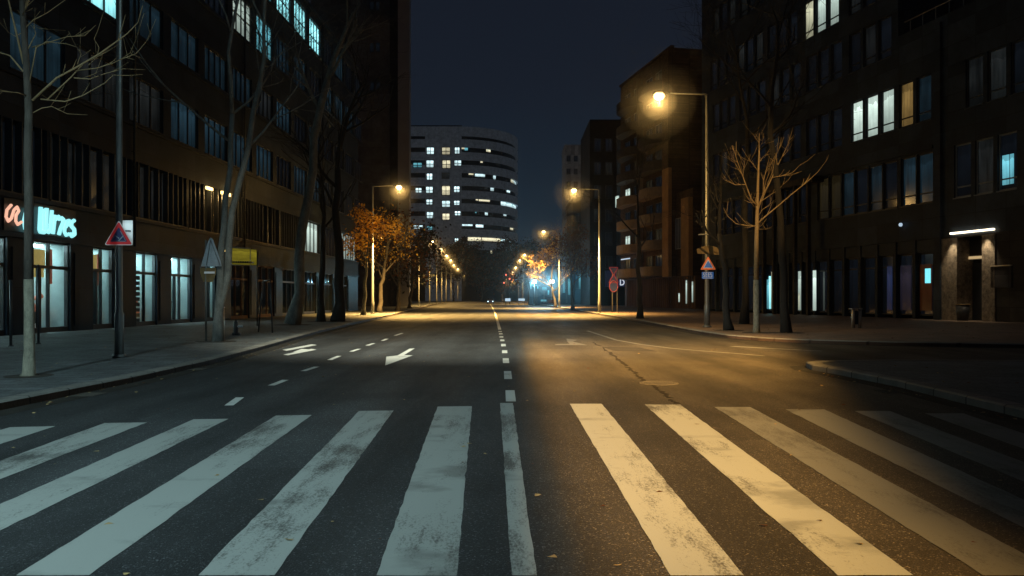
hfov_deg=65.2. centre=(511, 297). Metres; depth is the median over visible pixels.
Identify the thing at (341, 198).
window
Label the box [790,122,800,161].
window
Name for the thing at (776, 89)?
window
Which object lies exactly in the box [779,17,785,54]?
window
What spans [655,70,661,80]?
balcony door
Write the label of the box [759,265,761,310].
shop window
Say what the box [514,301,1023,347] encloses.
pavement
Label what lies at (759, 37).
window
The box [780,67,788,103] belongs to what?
window
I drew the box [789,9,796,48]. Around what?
window
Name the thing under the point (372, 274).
street lamp
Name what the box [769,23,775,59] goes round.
window
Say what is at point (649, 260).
balcony door
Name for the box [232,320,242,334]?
hydrant
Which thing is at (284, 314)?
shop window
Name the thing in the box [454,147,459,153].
window
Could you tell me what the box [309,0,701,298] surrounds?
sky
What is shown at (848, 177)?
window
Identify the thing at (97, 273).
shop window
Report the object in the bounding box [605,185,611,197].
window
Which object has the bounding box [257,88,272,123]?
window
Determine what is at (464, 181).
office tower
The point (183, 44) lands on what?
window
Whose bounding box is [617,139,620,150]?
window
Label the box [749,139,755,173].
window
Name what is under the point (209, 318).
shop window
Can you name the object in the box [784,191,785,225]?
window
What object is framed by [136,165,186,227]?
gallery window
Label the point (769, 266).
shop window
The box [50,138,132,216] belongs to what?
gallery window
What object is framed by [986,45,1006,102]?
window
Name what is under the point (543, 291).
glass pavilion
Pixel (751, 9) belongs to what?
window
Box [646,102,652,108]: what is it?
balcony door
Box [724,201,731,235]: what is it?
window
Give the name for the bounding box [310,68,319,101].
window
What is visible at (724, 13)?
window
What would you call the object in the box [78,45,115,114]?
window
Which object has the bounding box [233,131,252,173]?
window
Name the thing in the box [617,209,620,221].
window
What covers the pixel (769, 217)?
window
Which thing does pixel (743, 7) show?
window
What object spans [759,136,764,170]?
window
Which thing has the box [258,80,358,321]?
street tree
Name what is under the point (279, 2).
window
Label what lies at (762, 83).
window
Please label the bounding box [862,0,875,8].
window
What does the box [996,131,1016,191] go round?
window
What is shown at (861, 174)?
window
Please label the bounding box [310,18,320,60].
window
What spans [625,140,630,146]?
balcony door
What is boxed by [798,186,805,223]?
window
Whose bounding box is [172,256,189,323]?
shop window
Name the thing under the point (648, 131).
balcony door
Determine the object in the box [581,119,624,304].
apartment building
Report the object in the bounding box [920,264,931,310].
door
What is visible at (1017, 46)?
window
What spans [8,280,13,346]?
steel post
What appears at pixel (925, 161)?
window
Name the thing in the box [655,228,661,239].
balcony door
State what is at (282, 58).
window
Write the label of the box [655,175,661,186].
balcony door
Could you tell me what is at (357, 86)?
window
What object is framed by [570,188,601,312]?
street lamp
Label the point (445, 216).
window
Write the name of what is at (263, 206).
gallery window
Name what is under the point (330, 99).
window
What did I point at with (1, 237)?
shop window
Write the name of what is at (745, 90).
window
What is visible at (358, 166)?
window
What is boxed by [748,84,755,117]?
window
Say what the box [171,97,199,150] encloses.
window
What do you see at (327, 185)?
window
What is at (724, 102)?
window
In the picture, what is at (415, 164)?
window
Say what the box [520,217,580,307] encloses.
autumn tree
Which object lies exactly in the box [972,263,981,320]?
door
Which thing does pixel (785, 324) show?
bare tree
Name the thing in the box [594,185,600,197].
window
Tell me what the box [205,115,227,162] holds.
window
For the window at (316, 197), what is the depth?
75.41 m
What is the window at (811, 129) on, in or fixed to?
in the office building at (908, 202)
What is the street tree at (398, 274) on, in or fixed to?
on the pavement at (84, 363)
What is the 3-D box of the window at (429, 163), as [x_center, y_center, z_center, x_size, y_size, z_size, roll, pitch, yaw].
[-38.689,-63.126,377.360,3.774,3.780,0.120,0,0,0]
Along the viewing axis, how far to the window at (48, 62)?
33.50 m
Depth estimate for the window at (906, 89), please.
57.03 m
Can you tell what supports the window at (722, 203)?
in the office building at (908, 202)
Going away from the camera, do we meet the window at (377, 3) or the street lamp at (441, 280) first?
the window at (377, 3)
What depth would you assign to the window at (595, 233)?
149.94 m
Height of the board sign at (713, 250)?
1.023 m
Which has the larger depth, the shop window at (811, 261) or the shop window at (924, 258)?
the shop window at (811, 261)
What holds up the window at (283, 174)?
in the office building at (175, 161)
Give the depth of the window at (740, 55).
80.26 m
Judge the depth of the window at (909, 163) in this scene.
56.74 m
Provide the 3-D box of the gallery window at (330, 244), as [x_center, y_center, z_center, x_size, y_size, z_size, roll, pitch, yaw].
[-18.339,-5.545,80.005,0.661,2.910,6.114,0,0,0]
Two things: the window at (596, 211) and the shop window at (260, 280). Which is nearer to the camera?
the shop window at (260, 280)
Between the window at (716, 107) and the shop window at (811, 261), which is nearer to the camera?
the shop window at (811, 261)
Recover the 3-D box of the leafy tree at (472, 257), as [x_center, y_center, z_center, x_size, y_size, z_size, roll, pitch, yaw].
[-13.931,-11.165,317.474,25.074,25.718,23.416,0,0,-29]
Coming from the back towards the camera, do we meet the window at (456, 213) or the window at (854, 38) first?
the window at (456, 213)
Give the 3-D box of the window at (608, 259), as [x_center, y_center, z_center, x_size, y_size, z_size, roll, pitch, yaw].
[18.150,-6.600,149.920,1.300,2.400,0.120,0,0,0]
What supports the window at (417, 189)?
in the office tower at (464, 181)
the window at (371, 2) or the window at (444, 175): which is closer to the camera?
the window at (371, 2)
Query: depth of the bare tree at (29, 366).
15.05 m
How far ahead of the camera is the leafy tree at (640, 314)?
56.79 m
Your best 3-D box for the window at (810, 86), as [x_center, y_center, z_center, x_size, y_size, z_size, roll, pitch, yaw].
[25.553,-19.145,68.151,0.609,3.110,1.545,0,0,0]
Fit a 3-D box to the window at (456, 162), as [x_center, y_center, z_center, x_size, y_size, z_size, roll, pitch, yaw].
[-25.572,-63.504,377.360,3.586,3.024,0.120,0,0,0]
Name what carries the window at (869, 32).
in the office building at (908, 202)
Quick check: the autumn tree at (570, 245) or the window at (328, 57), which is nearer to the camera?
the window at (328, 57)
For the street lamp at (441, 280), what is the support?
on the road
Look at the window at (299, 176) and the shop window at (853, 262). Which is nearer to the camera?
the shop window at (853, 262)
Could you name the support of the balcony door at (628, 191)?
in the apartment building at (671, 264)
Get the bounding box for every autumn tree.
[342,203,404,314]
[351,201,424,312]
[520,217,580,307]
[526,242,567,276]
[548,224,597,309]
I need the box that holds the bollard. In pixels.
[223,307,224,340]
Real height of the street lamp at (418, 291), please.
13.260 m
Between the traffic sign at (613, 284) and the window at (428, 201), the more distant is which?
the window at (428, 201)
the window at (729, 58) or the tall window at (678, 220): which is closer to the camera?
the window at (729, 58)
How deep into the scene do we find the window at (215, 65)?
51.79 m
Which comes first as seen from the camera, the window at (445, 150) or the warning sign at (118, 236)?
the warning sign at (118, 236)
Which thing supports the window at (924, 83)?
in the office building at (908, 202)
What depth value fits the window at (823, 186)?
66.75 m
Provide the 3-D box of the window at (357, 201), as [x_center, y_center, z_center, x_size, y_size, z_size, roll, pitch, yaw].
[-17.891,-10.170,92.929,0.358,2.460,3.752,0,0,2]
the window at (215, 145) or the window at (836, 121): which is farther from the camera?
the window at (836, 121)
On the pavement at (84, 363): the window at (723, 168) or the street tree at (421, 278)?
the street tree at (421, 278)
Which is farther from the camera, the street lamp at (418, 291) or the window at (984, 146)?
the street lamp at (418, 291)
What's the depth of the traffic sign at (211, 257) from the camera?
26.86 m
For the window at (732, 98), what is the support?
in the office building at (908, 202)
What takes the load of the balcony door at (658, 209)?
in the apartment building at (671, 264)
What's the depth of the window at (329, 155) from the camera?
80.00 m
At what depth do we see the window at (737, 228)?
81.04 m
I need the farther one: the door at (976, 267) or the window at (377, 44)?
the window at (377, 44)
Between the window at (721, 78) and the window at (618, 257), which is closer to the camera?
the window at (721, 78)
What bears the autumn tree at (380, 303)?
on the pavement at (84, 363)
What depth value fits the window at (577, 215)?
184.92 m
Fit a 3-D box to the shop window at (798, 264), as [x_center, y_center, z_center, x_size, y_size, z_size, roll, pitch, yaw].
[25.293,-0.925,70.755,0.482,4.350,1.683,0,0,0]
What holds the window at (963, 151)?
in the office building at (908, 202)
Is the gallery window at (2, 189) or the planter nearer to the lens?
the gallery window at (2, 189)
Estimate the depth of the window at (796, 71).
70.53 m
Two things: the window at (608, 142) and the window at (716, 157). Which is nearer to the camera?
the window at (716, 157)
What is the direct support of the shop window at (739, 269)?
in the office building at (908, 202)
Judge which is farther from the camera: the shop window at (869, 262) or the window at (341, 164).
the window at (341, 164)
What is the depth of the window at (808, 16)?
68.73 m
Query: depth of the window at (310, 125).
76.28 m
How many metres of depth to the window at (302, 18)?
70.45 m
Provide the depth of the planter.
51.22 m
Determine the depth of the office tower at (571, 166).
260.00 m
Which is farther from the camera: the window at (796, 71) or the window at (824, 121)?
the window at (796, 71)
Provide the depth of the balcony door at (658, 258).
114.82 m
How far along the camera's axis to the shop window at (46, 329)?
34.05 m
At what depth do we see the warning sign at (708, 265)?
38.90 m
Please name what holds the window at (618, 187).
in the apartment building at (600, 146)
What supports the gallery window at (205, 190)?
in the office building at (175, 161)
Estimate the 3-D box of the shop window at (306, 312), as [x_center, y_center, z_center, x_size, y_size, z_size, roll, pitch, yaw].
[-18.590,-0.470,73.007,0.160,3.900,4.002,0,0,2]
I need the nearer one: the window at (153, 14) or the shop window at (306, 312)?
the window at (153, 14)
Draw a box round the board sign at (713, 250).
[697,234,718,254]
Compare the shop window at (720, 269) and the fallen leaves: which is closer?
the fallen leaves
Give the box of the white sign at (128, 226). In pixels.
[123,220,132,242]
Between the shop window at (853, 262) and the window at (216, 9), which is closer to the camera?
the window at (216, 9)
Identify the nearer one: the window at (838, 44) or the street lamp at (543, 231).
the window at (838, 44)
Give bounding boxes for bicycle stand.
[258,280,272,332]
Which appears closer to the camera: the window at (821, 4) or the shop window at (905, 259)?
the shop window at (905, 259)
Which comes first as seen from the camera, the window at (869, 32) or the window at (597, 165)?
the window at (869, 32)
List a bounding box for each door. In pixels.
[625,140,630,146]
[625,164,630,171]
[625,188,630,195]
[625,211,630,219]
[625,235,630,243]
[625,259,630,268]
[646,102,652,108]
[646,128,652,135]
[646,179,652,187]
[646,205,652,213]
[646,230,652,239]
[646,256,652,266]
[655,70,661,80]
[655,100,661,106]
[655,122,661,133]
[655,149,661,159]
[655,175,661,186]
[655,202,661,212]
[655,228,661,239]
[655,255,661,265]
[887,266,891,309]
[900,265,910,309]
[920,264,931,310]
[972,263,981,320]
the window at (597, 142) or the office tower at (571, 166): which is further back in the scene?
the office tower at (571, 166)
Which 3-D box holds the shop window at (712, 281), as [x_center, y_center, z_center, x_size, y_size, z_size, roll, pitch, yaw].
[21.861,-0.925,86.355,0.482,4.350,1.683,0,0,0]
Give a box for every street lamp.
[112,0,125,357]
[370,185,402,313]
[418,241,431,305]
[428,248,442,304]
[436,255,447,303]
[441,259,451,302]
[542,230,559,306]
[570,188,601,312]
[652,91,710,326]
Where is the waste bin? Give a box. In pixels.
[848,308,861,327]
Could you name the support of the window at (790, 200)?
in the office building at (908, 202)
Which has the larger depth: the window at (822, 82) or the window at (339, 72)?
the window at (339, 72)
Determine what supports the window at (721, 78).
in the office building at (908, 202)
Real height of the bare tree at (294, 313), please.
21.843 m
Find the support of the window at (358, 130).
in the office building at (175, 161)
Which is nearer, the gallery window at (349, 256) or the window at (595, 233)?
the gallery window at (349, 256)
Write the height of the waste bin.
0.950 m
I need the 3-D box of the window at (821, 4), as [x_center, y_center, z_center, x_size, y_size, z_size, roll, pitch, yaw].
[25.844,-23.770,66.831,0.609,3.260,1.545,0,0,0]
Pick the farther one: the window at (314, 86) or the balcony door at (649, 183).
the balcony door at (649, 183)
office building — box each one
[0,0,362,335]
[701,0,1023,322]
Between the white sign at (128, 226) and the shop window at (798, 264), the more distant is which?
the shop window at (798, 264)
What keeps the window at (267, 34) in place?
in the office building at (175, 161)
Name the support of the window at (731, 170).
in the office building at (908, 202)
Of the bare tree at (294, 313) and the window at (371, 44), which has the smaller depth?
the bare tree at (294, 313)
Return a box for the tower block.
[311,0,410,305]
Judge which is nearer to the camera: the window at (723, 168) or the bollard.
the bollard
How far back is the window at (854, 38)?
62.64 m
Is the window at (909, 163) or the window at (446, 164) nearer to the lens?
the window at (909, 163)
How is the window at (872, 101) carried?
in the office building at (908, 202)
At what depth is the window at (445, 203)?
377.40 m
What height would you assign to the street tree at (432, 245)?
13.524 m
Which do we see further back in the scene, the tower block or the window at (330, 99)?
the tower block
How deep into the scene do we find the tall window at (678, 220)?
108.52 m
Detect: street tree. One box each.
[257,17,410,321]
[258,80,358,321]
[368,200,446,310]
[374,216,453,307]
[411,237,438,305]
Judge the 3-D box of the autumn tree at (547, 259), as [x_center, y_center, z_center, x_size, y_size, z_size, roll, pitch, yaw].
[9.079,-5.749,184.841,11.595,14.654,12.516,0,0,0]
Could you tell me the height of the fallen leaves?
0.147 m
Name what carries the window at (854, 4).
in the office building at (908, 202)
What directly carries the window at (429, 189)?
in the office tower at (464, 181)
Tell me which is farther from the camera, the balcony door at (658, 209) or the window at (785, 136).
the balcony door at (658, 209)
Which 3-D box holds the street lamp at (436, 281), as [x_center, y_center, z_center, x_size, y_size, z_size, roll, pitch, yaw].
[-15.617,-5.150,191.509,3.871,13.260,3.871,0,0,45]
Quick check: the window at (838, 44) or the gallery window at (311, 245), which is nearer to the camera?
the window at (838, 44)
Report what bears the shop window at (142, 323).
in the office building at (175, 161)
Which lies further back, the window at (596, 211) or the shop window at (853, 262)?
the window at (596, 211)
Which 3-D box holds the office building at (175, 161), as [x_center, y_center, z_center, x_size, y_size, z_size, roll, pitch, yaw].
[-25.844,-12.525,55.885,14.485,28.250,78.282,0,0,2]
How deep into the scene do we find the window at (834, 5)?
65.41 m
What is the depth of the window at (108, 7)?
38.65 m
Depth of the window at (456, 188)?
377.31 m
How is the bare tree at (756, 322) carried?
on the pavement at (891, 331)
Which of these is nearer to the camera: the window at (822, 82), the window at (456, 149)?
the window at (822, 82)
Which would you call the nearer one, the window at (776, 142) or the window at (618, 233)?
the window at (776, 142)
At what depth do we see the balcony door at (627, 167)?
127.28 m
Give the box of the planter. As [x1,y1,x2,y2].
[955,304,970,320]
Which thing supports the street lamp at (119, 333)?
on the pavement at (84, 363)
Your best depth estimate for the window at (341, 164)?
85.35 m
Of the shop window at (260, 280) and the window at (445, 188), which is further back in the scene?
the window at (445, 188)
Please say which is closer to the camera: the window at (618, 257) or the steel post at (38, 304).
the steel post at (38, 304)
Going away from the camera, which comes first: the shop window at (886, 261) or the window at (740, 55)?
the shop window at (886, 261)
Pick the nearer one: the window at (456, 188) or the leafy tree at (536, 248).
the leafy tree at (536, 248)
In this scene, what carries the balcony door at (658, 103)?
in the apartment building at (671, 264)
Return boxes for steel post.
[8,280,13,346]
[36,265,40,343]
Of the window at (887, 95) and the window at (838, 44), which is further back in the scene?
the window at (838, 44)
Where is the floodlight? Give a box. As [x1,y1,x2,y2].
[532,280,535,305]
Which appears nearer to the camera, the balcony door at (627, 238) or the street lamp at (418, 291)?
the balcony door at (627, 238)
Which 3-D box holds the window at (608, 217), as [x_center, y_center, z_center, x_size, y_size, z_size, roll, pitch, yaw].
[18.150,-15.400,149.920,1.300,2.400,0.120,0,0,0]
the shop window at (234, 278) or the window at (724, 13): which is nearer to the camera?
the shop window at (234, 278)
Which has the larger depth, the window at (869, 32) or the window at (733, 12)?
the window at (733, 12)
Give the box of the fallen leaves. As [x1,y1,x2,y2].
[11,323,1018,574]
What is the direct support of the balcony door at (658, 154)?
in the apartment building at (671, 264)
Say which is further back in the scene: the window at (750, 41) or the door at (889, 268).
the window at (750, 41)
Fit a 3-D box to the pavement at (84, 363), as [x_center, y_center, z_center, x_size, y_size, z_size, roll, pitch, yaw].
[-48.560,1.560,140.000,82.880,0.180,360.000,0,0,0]
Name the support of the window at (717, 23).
in the office building at (908, 202)
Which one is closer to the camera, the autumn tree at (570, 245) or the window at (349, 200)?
the window at (349, 200)
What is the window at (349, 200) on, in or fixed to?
in the office building at (175, 161)
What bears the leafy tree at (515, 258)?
on the ground
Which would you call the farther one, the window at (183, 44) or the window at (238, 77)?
the window at (238, 77)
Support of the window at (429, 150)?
in the office tower at (464, 181)
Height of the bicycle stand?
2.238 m
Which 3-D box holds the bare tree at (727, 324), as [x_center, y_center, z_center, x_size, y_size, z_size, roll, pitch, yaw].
[9.250,-2.718,36.535,5.295,8.529,3.215,0,0,-43]
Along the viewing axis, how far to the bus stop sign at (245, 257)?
40.81 m
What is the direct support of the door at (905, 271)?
in the office building at (908, 202)
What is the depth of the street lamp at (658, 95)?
39.88 m
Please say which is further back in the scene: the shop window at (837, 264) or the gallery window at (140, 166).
the shop window at (837, 264)
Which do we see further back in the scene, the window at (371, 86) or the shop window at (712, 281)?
the window at (371, 86)
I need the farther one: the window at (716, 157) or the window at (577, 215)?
the window at (577, 215)
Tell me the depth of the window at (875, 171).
60.20 m
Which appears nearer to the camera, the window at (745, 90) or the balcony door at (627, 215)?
the window at (745, 90)
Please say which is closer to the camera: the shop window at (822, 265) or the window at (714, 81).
the shop window at (822, 265)
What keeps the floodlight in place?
on the road
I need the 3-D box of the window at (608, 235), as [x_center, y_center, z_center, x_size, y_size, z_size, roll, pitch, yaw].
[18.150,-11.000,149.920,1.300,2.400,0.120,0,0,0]
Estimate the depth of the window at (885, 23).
59.22 m
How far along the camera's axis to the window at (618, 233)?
149.94 m
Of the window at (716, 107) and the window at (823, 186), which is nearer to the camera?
the window at (823, 186)
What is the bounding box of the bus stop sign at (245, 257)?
[232,247,257,325]
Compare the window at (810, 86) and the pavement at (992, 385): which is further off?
the window at (810, 86)
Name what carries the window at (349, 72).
in the office building at (175, 161)
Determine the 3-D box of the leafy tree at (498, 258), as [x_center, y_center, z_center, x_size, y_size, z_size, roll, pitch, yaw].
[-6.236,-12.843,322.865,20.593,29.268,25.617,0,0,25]
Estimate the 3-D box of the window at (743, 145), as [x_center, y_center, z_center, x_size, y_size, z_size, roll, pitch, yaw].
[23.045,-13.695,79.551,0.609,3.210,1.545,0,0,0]
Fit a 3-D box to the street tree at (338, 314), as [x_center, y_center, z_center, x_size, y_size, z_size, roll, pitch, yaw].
[-10.649,-7.897,49.604,9.688,18.977,6.997,0,0,20]
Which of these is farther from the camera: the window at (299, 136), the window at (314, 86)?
the window at (314, 86)
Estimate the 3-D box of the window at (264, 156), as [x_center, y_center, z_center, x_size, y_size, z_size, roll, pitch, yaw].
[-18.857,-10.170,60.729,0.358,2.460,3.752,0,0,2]
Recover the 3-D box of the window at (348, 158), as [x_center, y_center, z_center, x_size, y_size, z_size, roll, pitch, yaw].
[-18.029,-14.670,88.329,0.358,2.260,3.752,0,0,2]
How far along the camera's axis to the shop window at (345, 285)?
87.44 m
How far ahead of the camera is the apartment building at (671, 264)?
111.86 m
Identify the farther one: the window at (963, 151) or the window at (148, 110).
the window at (963, 151)
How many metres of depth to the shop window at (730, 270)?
82.74 m
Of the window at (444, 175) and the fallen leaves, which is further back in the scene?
the window at (444, 175)
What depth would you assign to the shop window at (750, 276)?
78.74 m
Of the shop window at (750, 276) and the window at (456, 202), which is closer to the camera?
the shop window at (750, 276)
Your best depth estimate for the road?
7.74 m
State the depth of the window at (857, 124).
62.40 m
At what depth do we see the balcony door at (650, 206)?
118.12 m
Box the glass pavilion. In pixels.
[526,266,580,304]
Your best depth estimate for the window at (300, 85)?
70.50 m
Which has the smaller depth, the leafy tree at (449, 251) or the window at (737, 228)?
the window at (737, 228)
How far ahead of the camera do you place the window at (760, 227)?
76.84 m
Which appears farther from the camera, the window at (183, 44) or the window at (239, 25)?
the window at (239, 25)
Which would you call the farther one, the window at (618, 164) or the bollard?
the window at (618, 164)
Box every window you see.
[0,119,48,199]
[0,236,3,335]
[10,8,66,92]
[34,240,67,332]
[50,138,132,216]
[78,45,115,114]
[86,0,115,19]
[93,246,112,328]
[129,74,164,135]
[130,0,164,51]
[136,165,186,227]
[136,251,154,325]
[171,19,199,75]
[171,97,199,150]
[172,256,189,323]
[188,186,242,238]
[205,0,226,21]
[205,45,228,94]
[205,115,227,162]
[207,266,214,320]
[231,266,247,318]
[233,0,251,44]
[233,66,250,108]
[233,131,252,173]
[246,206,277,245]
[257,15,271,61]
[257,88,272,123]
[257,144,273,182]
[258,265,272,316]
[277,0,291,28]
[277,36,289,77]
[277,100,291,135]
[277,155,291,190]
[283,268,293,315]
[294,0,306,45]
[294,53,305,92]
[294,113,305,145]
[294,164,305,195]
[304,271,314,313]
[305,221,317,253]
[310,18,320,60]
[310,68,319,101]
[310,125,319,151]
[313,178,319,202]
[324,36,331,68]
[324,89,331,115]
[324,136,331,162]
[324,181,331,208]
[324,273,331,312]
[325,227,334,256]
[335,54,343,86]
[335,94,342,122]
[335,145,343,170]
[339,190,343,213]
[341,232,356,261]
[343,275,346,310]
[346,63,353,97]
[346,105,352,133]
[346,153,352,176]
[346,194,352,217]
[355,74,362,106]
[355,116,362,143]
[355,160,361,182]
[355,198,361,221]
[370,1,373,10]
[370,43,373,51]
[370,81,373,90]
[376,1,379,10]
[376,43,379,51]
[413,162,421,167]
[415,187,421,192]
[426,147,433,154]
[426,160,433,167]
[426,173,432,179]
[426,186,432,192]
[426,199,432,204]
[426,211,433,218]
[442,147,449,154]
[442,160,450,168]
[442,173,449,178]
[442,185,449,194]
[442,200,449,206]
[442,213,449,219]
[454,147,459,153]
[454,160,461,165]
[454,186,459,192]
[454,200,459,204]
[454,211,460,215]
[575,213,580,220]
[594,139,600,150]
[594,162,600,174]
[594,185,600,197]
[594,209,600,221]
[594,232,600,244]
[594,256,600,268]
[605,139,611,150]
[605,162,611,174]
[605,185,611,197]
[605,209,611,221]
[605,232,611,244]
[605,256,611,268]
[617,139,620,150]
[617,162,620,174]
[617,185,620,197]
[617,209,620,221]
[617,232,620,244]
[617,256,620,268]
[675,217,680,248]
[710,59,716,92]
[710,270,714,308]
[712,103,718,133]
[712,153,718,184]
[713,7,718,37]
[716,203,722,236]
[717,54,724,88]
[719,268,722,308]
[721,0,726,30]
[721,98,726,129]
[721,150,726,181]
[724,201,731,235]
[726,49,732,83]
[728,94,734,126]
[728,267,732,309]
[729,0,734,26]
[729,147,734,179]
[734,198,740,233]
[737,267,741,309]
[738,43,743,75]
[739,88,746,121]
[739,144,744,176]
[740,0,746,18]
[745,37,752,73]
[747,0,755,13]
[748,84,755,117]
[748,196,751,231]
[748,266,752,309]
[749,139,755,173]
[753,195,761,230]
[754,31,762,68]
[757,79,764,113]
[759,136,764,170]
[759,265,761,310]
[766,195,771,228]
[768,265,771,310]
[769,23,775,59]
[769,131,778,167]
[771,72,778,105]
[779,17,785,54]
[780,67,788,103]
[780,127,789,164]
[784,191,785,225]
[786,189,792,225]
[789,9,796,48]
[790,61,800,99]
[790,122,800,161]
[792,262,799,311]
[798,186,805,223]
[803,0,812,41]
[805,117,815,156]
[805,261,812,311]
[806,53,815,92]
[815,0,825,34]
[816,177,827,220]
[817,46,828,87]
[817,112,828,153]
[818,260,826,312]
[827,0,838,28]
[828,174,839,218]
[830,40,841,82]
[830,107,841,149]
[833,259,841,312]
[841,171,853,216]
[848,0,860,16]
[848,31,860,74]
[848,258,857,312]
[850,99,862,143]
[854,168,866,214]
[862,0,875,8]
[862,23,875,68]
[864,93,877,139]
[864,257,874,313]
[867,164,881,212]
[877,15,891,61]
[879,87,893,134]
[881,255,892,314]
[882,160,896,210]
[898,80,912,129]
[899,156,915,207]
[899,254,911,314]
[915,73,931,123]
[916,151,932,204]
[919,252,932,315]
[953,142,970,198]
[964,54,982,109]
[974,137,993,195]
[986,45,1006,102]
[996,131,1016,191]
[1009,38,1023,95]
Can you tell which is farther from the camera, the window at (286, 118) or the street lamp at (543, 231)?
the street lamp at (543, 231)
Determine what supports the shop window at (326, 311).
in the office building at (175, 161)
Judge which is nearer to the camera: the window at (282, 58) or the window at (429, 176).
the window at (282, 58)
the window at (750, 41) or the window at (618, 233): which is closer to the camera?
the window at (750, 41)
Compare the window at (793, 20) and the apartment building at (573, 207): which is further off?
the apartment building at (573, 207)
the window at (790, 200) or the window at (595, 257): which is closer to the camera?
the window at (790, 200)
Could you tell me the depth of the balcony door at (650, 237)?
117.89 m
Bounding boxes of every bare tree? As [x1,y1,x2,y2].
[0,0,154,377]
[70,0,364,342]
[254,0,402,324]
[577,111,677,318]
[664,144,759,330]
[667,0,860,323]
[670,0,830,332]
[720,124,828,332]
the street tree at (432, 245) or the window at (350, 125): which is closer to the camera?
the window at (350, 125)
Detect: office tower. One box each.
[411,125,517,300]
[561,145,580,265]
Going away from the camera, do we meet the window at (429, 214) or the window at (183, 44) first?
the window at (183, 44)
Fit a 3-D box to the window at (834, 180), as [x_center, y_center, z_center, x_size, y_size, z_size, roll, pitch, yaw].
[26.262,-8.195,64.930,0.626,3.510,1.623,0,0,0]
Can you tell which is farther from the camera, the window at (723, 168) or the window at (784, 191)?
the window at (723, 168)
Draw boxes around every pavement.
[0,301,448,409]
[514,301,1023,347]
[806,360,1023,418]
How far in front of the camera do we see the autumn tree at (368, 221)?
67.20 m
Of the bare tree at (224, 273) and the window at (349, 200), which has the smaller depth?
the bare tree at (224, 273)
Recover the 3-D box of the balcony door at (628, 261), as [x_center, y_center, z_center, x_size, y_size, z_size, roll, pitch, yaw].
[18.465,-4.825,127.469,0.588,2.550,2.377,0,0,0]
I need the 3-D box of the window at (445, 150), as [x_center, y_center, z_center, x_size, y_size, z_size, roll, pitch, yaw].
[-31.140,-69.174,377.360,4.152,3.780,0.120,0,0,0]
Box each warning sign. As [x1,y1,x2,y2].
[105,221,132,244]
[701,257,714,278]
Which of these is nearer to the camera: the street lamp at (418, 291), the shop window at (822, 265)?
the shop window at (822, 265)
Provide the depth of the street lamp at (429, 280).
166.29 m
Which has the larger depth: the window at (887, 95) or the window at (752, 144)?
the window at (752, 144)
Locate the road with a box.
[0,301,1023,575]
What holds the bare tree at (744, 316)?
on the pavement at (891, 331)
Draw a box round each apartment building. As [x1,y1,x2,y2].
[566,197,580,265]
[581,119,624,304]
[615,45,704,308]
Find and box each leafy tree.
[430,236,470,300]
[445,236,510,301]
[469,233,522,301]
[494,243,533,298]
[514,227,561,285]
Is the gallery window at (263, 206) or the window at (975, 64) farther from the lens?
the gallery window at (263, 206)
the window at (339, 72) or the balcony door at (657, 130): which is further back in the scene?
the balcony door at (657, 130)
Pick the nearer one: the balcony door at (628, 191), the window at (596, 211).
the balcony door at (628, 191)
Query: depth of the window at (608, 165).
149.94 m
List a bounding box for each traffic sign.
[200,238,221,340]
[609,267,618,311]
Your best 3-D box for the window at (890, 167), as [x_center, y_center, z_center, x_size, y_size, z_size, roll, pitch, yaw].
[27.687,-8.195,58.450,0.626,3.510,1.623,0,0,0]
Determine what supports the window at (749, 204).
in the office building at (908, 202)
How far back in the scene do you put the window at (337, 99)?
84.48 m
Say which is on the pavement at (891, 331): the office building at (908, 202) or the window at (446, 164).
the office building at (908, 202)

